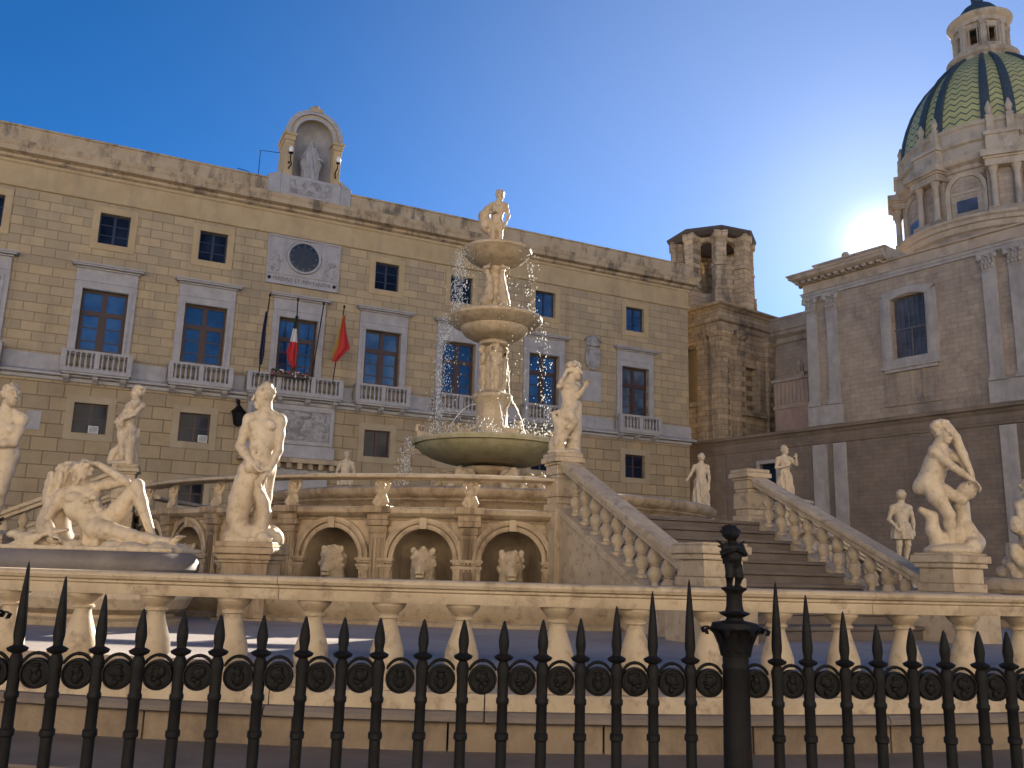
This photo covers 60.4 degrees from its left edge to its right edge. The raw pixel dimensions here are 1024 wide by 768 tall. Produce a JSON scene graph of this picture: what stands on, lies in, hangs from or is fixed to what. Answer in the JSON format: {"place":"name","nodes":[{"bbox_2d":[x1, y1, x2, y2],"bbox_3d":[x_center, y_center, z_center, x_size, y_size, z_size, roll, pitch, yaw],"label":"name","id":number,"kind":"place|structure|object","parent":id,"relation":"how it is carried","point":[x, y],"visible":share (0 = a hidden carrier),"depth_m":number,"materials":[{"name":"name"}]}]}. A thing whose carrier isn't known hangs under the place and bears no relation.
{"place":"outdoors","nodes":[
{"label":"outdoors","id":0,"kind":"place"},
{"bbox_2d":[335,450,355,485],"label":"statue","id":1,"kind":"object","parent":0,"point":[346,465],"visible":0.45,"depth_m":25.69,"materials":[{"name":"stone"}]},
{"bbox_2d":[0,0,1023,316],"label":"sky","id":2,"kind":"structure","parent":0,"point":[631,126],"materials":[{"name":"blue"}]},
{"bbox_2d":[22,616,1011,709],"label":"pavement","id":3,"kind":"structure","parent":0,"point":[284,635],"depth_m":8.27,"materials":[{"name":"grey stone"}]},
{"bbox_2d":[0,534,14,543],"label":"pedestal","id":4,"kind":"object","parent":3,"relation":"on","point":[5,539],"visible":0.15,"depth_m":10.70,"materials":[{"name":"stone"}]},
{"bbox_2d":[0,382,28,534],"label":"statue","id":5,"kind":"object","parent":4,"relation":"on","point":[14,421],"visible":0.94,"depth_m":11.18,"materials":[{"name":"stone"}]},
{"bbox_2d":[0,463,154,533],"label":"staircase","id":6,"kind":"structure","parent":3,"relation":"on","point":[132,471],"depth_m":15.85,"materials":[{"name":"stone"}]},
{"bbox_2d":[107,384,145,465],"bbox_3d":[-7.126,0.759,16.339,0.541,1.527,0.562,9,-14,-31],"label":"statue","id":7,"kind":"object","parent":6,"relation":"on","point":[125,449],"visible":0.96,"depth_m":16.23,"materials":[{"name":"stone"}]},
{"bbox_2d":[0,548,199,626],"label":"statue basin","id":8,"kind":"object","parent":3,"relation":"on","point":[124,610],"visible":0.46,"depth_m":9.19,"materials":[{"name":"stone"}]},
{"bbox_2d":[0,458,201,553],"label":"statue","id":9,"kind":"object","parent":8,"relation":"on","point":[71,492],"visible":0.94,"depth_m":10.06,"materials":[{"name":"stone"}]},
{"bbox_2d":[210,541,290,620],"bbox_3d":[-3.292,2.534,11.047,0.756,1.080,0.756,1,-12,3],"label":"pedestal","id":10,"kind":"object","parent":3,"relation":"on","point":[250,558],"visible":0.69,"depth_m":10.80,"materials":[{"name":"stone"}]},
{"bbox_2d":[222,381,286,543],"bbox_3d":[-3.247,0.997,11.337,0.770,2.091,0.592,2,-12,0],"label":"statue","id":11,"kind":"object","parent":10,"relation":"on","point":[262,428],"visible":0.97,"depth_m":11.13,"materials":[{"name":"stone"}]},
{"bbox_2d":[174,573,618,630],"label":"niche pool","id":12,"kind":"structure","parent":3,"relation":"on","point":[484,616],"depth_m":10.55,"materials":[{"name":"stone"}]},
{"bbox_2d":[135,239,834,582],"bbox_3d":[-0.475,0.878,20.233,14.740,8.330,14.764,2,-12,0],"label":"fountain","id":13,"kind":"object","parent":3,"relation":"on","point":[479,514],"visible":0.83,"depth_m":13.87,"materials":[{"name":"stone"}]},
{"bbox_2d":[394,244,552,485],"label":"water drops","id":14,"kind":"object","parent":13,"relation":"on","point":[451,309],"visible":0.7,"depth_m":19.96,"materials":[{"name":"white"}]},
{"bbox_2d":[446,366,525,433],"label":"water jets","id":15,"kind":"object","parent":13,"relation":"attached to","point":[499,404],"visible":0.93,"depth_m":20.07,"materials":[{"name":"white liquid"}]},
{"bbox_2d":[478,189,509,238],"bbox_3d":[-0.432,-3.946,21.253,0.778,1.635,0.557,2,-12,0],"label":"statue","id":16,"kind":"object","parent":13,"relation":"on","point":[494,227],"visible":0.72,"depth_m":21.16,"materials":[{"name":"stone"}]},
{"bbox_2d":[541,452,1001,644],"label":"staircase","id":17,"kind":"structure","parent":3,"relation":"on","point":[618,540],"depth_m":11.57,"materials":[{"name":"stone"}]},
{"bbox_2d":[547,360,590,453],"bbox_3d":[0.844,0.354,13.101,0.618,1.431,0.446,2,-12,0],"label":"statue","id":18,"kind":"object","parent":17,"relation":"on","point":[567,421],"visible":0.98,"depth_m":13.00,"materials":[{"name":"stone"}]},
{"bbox_2d":[912,419,985,553],"bbox_3d":[5.360,1.270,10.851,0.758,1.666,0.612,-4,-13,27],"label":"statue","id":19,"kind":"object","parent":17,"relation":"on","point":[960,533],"visible":0.98,"depth_m":10.69,"materials":[{"name":"stone"}]},
{"bbox_2d":[713,505,916,587],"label":"staircase","id":20,"kind":"structure","parent":3,"relation":"on","point":[897,578],"depth_m":21.59,"materials":[{"name":"stone"}]},
{"bbox_2d":[685,453,710,505],"bbox_3d":[5.136,2.716,24.343,0.737,1.638,0.520,2,-12,0],"label":"statue","id":21,"kind":"object","parent":20,"relation":"on","point":[701,493],"visible":0.79,"depth_m":24.24,"materials":[{"name":"stone"}]},
{"bbox_2d":[775,445,797,504],"bbox_3d":[6.621,2.195,21.255,0.562,1.471,0.503,2,-12,0],"label":"statue","id":22,"kind":"object","parent":20,"relation":"on","point":[784,460],"visible":0.71,"depth_m":21.19,"materials":[{"name":"stone"}]},
{"bbox_2d":[887,489,915,558],"bbox_3d":[9.965,3.680,22.496,0.725,1.966,0.557,2,-12,0],"label":"statue","id":23,"kind":"object","parent":20,"relation":"on","point":[902,512],"visible":0.81,"depth_m":22.41,"materials":[{"name":"stone"}]},
{"bbox_2d":[875,586,917,591],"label":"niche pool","id":24,"kind":"structure","parent":3,"relation":"on","point":[879,588],"depth_m":19.05,"materials":[{"name":"stone"}]},
{"bbox_2d":[983,577,1023,627],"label":"statue basin","id":25,"kind":"object","parent":3,"relation":"on","point":[1011,586],"visible":0.2,"depth_m":13.98,"materials":[{"name":"stone"}]},
{"bbox_2d":[995,479,1023,577],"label":"statue","id":26,"kind":"object","parent":25,"relation":"on","point":[1012,563],"visible":0.94,"depth_m":14.96,"materials":[{"name":"stone"}]},
{"label":"ground","id":27,"kind":"structure","parent":0,"visible":0},
{"bbox_2d":[0,106,700,530],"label":"city palace","id":28,"kind":"structure","parent":27,"relation":"on","point":[124,270],"depth_m":46.58,"materials":[{"name":"stone"}]},
{"bbox_2d":[0,187,14,234],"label":"window","id":29,"kind":"structure","parent":28,"relation":"in","point":[6,202],"depth_m":41.68,"materials":[{"name":"beige stone"}]},
{"bbox_2d":[0,248,19,338],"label":"window","id":30,"kind":"structure","parent":28,"relation":"in","point":[6,255],"depth_m":41.03,"materials":[{"name":"grey stone"}]},
{"bbox_2d":[62,394,116,442],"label":"window","id":31,"kind":"structure","parent":28,"relation":"in","point":[78,416],"depth_m":41.81,"materials":[{"name":"beige stone"}]},
{"bbox_2d":[88,426,98,433],"bbox_3d":[-19.877,2.183,41.757,0.440,0.360,0.235,7,-13,-25],"label":"air conditioner","id":32,"kind":"object","parent":28,"relation":"on","point":[92,429],"visible":1,"depth_m":41.66,"materials":[{"name":"white plastic"}]},
{"bbox_2d":[66,259,144,354],"bbox_3d":[-19.822,-3.574,42.712,3.280,4.380,0.820,7,-13,-25],"label":"window","id":33,"kind":"structure","parent":28,"relation":"in","point":[102,317],"depth_m":42.89,"materials":[{"name":"white wood"}]},
{"bbox_2d":[89,205,138,254],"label":"window","id":34,"kind":"structure","parent":28,"relation":"in","point":[108,233],"depth_m":43.77,"materials":[{"name":"beige stone"}]},
{"bbox_2d":[173,475,209,507],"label":"window","id":35,"kind":"structure","parent":28,"relation":"in","point":[189,493],"depth_m":43.31,"materials":[{"name":"grey wood"}]},
{"bbox_2d":[169,404,218,450],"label":"window","id":36,"kind":"structure","parent":28,"relation":"in","point":[186,427],"depth_m":43.79,"materials":[{"name":"beige stone"}]},
{"bbox_2d":[197,435,207,442],"bbox_3d":[-15.429,2.745,43.853,0.440,0.360,0.235,7,-13,-25],"label":"air conditioner","id":37,"kind":"object","parent":28,"relation":"on","point":[202,439],"visible":1,"depth_m":43.76,"materials":[{"name":"white plastic"}]},
{"bbox_2d":[172,276,242,366],"bbox_3d":[-15.601,-3.041,44.701,3.280,4.380,0.820,7,-13,-25],"label":"window","id":38,"kind":"structure","parent":28,"relation":"in","point":[199,338],"depth_m":44.89,"materials":[{"name":"grey stone"}]},
{"bbox_2d":[190,223,234,270],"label":"window","id":39,"kind":"structure","parent":28,"relation":"in","point":[208,250],"depth_m":45.76,"materials":[{"name":"beige stone"}]},
{"bbox_2d":[231,399,245,425],"bbox_3d":[-13.788,1.407,44.115,1.100,1.435,0.719,-8,-15,37],"label":"wall lantern","id":40,"kind":"object","parent":28,"relation":"attached to","point":[238,411],"depth_m":43.79,"materials":[{"name":"black paint"}]},
{"bbox_2d":[258,294,270,374],"bbox_3d":[-12.702,-2.558,45.025,0.263,4.234,0.604,9,-14,-33],"label":"flag","id":41,"kind":"object","parent":28,"relation":"attached to","point":[262,349],"visible":1,"depth_m":44.93,"materials":[{"name":"blue fabric"}]},
{"bbox_2d":[270,368,309,379],"bbox_3d":[-11.437,-0.518,45.380,2.015,0.399,0.491,7,-13,-25],"label":"flower box","id":42,"kind":"object","parent":28,"relation":"attached to","point":[293,375],"visible":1,"depth_m":45.28,"materials":[{"name":"multicoloured wood"}]},
{"bbox_2d":[286,298,298,372],"bbox_3d":[-11.318,-2.369,45.744,0.470,4.234,0.605,-1,-12,13],"label":"flag","id":43,"kind":"object","parent":28,"relation":"attached to","point":[291,351],"visible":1,"depth_m":45.58,"materials":[{"name":"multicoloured fabric"}]},
{"bbox_2d":[268,290,332,377],"bbox_3d":[-11.374,-2.506,46.694,3.280,4.380,0.820,7,-13,-25],"label":"window","id":44,"kind":"structure","parent":28,"relation":"in","point":[285,304],"depth_m":46.90,"materials":[{"name":"grey stone"}]},
{"bbox_2d":[273,468,327,490],"bbox_3d":[-11.203,7.567,45.039,3.026,6.400,0.540,7,-13,-25],"label":"door","id":45,"kind":"structure","parent":28,"relation":"in","point":[278,485],"depth_m":45.41,"materials":[{"name":"grey stone"}]},
{"bbox_2d":[299,141,323,180],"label":"statue","id":46,"kind":"object","parent":28,"relation":"on","point":[311,160],"visible":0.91,"depth_m":48.67,"materials":[{"name":"grey stone"}]},
{"bbox_2d":[311,302,324,380],"bbox_3d":[-10.192,-2.238,46.222,0.642,4.234,0.112,-8,-15,40],"label":"flag","id":47,"kind":"object","parent":28,"relation":"attached to","point":[317,340],"visible":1,"depth_m":46.20,"materials":[{"name":"black paint"}]},
{"bbox_2d":[332,305,349,383],"bbox_3d":[-9.049,-2.113,46.667,0.875,4.234,0.495,2,-12,-2],"label":"flag","id":48,"kind":"object","parent":28,"relation":"attached to","point":[341,348],"visible":1,"depth_m":46.68,"materials":[{"name":"red fabric"}]},
{"bbox_2d":[356,422,396,464],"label":"window","id":49,"kind":"structure","parent":28,"relation":"in","point":[372,446],"depth_m":47.81,"materials":[{"name":"beige stone"}]},
{"bbox_2d":[356,304,414,387],"bbox_3d":[-7.150,-1.972,48.684,3.280,4.380,0.820,7,-13,-25],"label":"window","id":50,"kind":"structure","parent":28,"relation":"in","point":[377,358],"depth_m":48.88,"materials":[{"name":"grey stone"}]},
{"bbox_2d":[368,255,404,298],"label":"window","id":51,"kind":"structure","parent":28,"relation":"in","point":[382,278],"depth_m":49.76,"materials":[{"name":"beige stone"}]},
{"bbox_2d":[436,430,455,469],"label":"window","id":52,"kind":"structure","parent":28,"relation":"in","point":[441,465],"depth_m":49.13,"materials":[{"name":"beige stone"}]},
{"bbox_2d":[433,316,479,395],"bbox_3d":[-3.061,-1.455,50.612,3.280,4.380,0.820,7,-13,-25],"label":"window","id":53,"kind":"structure","parent":28,"relation":"in","point":[463,355],"depth_m":50.78,"materials":[{"name":"blue wood"}]},
{"bbox_2d":[444,269,477,307],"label":"window","id":54,"kind":"structure","parent":28,"relation":"in","point":[448,280],"depth_m":51.70,"materials":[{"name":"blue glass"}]},
{"bbox_2d":[525,464,547,476],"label":"window","id":55,"kind":"structure","parent":28,"relation":"in","point":[538,469],"depth_m":51.78,"materials":[{"name":"beige wood"}]},
{"bbox_2d":[530,284,559,323],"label":"window","id":56,"kind":"structure","parent":28,"relation":"in","point":[544,307],"depth_m":54.08,"materials":[{"name":"beige stone"}]},
{"bbox_2d":[522,331,571,405],"bbox_3d":[1.927,-0.824,52.963,3.280,4.380,0.820,7,-13,-25],"label":"window","id":57,"kind":"structure","parent":28,"relation":"in","point":[532,391],"depth_m":53.15,"materials":[{"name":"grey wood"}]},
{"bbox_2d":[621,301,648,338],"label":"window","id":58,"kind":"structure","parent":28,"relation":"in","point":[631,319],"depth_m":56.83,"materials":[{"name":"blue stone"}]},
{"bbox_2d":[620,448,649,484],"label":"window","id":59,"kind":"structure","parent":28,"relation":"in","point":[630,465],"depth_m":54.86,"materials":[{"name":"beige stone"}]},
{"bbox_2d":[613,345,659,416],"bbox_3d":[7.813,-0.080,55.737,3.280,4.380,0.820,7,-13,-25],"label":"window","id":60,"kind":"structure","parent":28,"relation":"in","point":[630,383],"depth_m":55.95,"materials":[{"name":"grey wood"}]},
{"bbox_2d":[0,517,1023,767],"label":"iron railing","id":61,"kind":"object","parent":27,"relation":"on","point":[740,683],"visible":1,"depth_m":2.73,"materials":[{"name":"black metal"}]},
{"bbox_2d":[8,730,1023,767],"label":"perimeter steps","id":62,"kind":"structure","parent":27,"relation":"on","point":[66,749],"depth_m":5.55,"materials":[{"name":"stone"}]},
{"bbox_2d":[0,567,1023,754],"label":"balustrade","id":63,"kind":"object","parent":62,"relation":"on","point":[315,597],"visible":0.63,"depth_m":6.02,"materials":[{"name":"stone"}]},
{"bbox_2d":[667,225,778,440],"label":"bell tower","id":64,"kind":"structure","parent":27,"relation":"on","point":[732,345],"depth_m":62.12,"materials":[{"name":"stone"}]},
{"bbox_2d":[688,350,697,402],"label":"blocked window","id":65,"kind":"structure","parent":64,"relation":"in","point":[692,355],"depth_m":62.27,"materials":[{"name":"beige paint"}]},
{"bbox_2d":[689,0,1023,583],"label":"domed church","id":66,"kind":"structure","parent":27,"relation":"on","point":[886,356],"depth_m":51.16,"materials":[{"name":"stone"}]},
{"bbox_2d":[756,459,779,483],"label":"window","id":67,"kind":"structure","parent":66,"relation":"in","point":[771,467],"depth_m":55.31,"materials":[{"name":"grey stone"}]},
{"bbox_2d":[879,283,942,373],"bbox_3d":[22.147,-3.103,48.966,0.700,4.810,3.430,10,-15,-35],"label":"window","id":68,"kind":"structure","parent":66,"relation":"in","point":[916,317],"depth_m":49.06,"materials":[{"name":"grey stone"}]}
]}

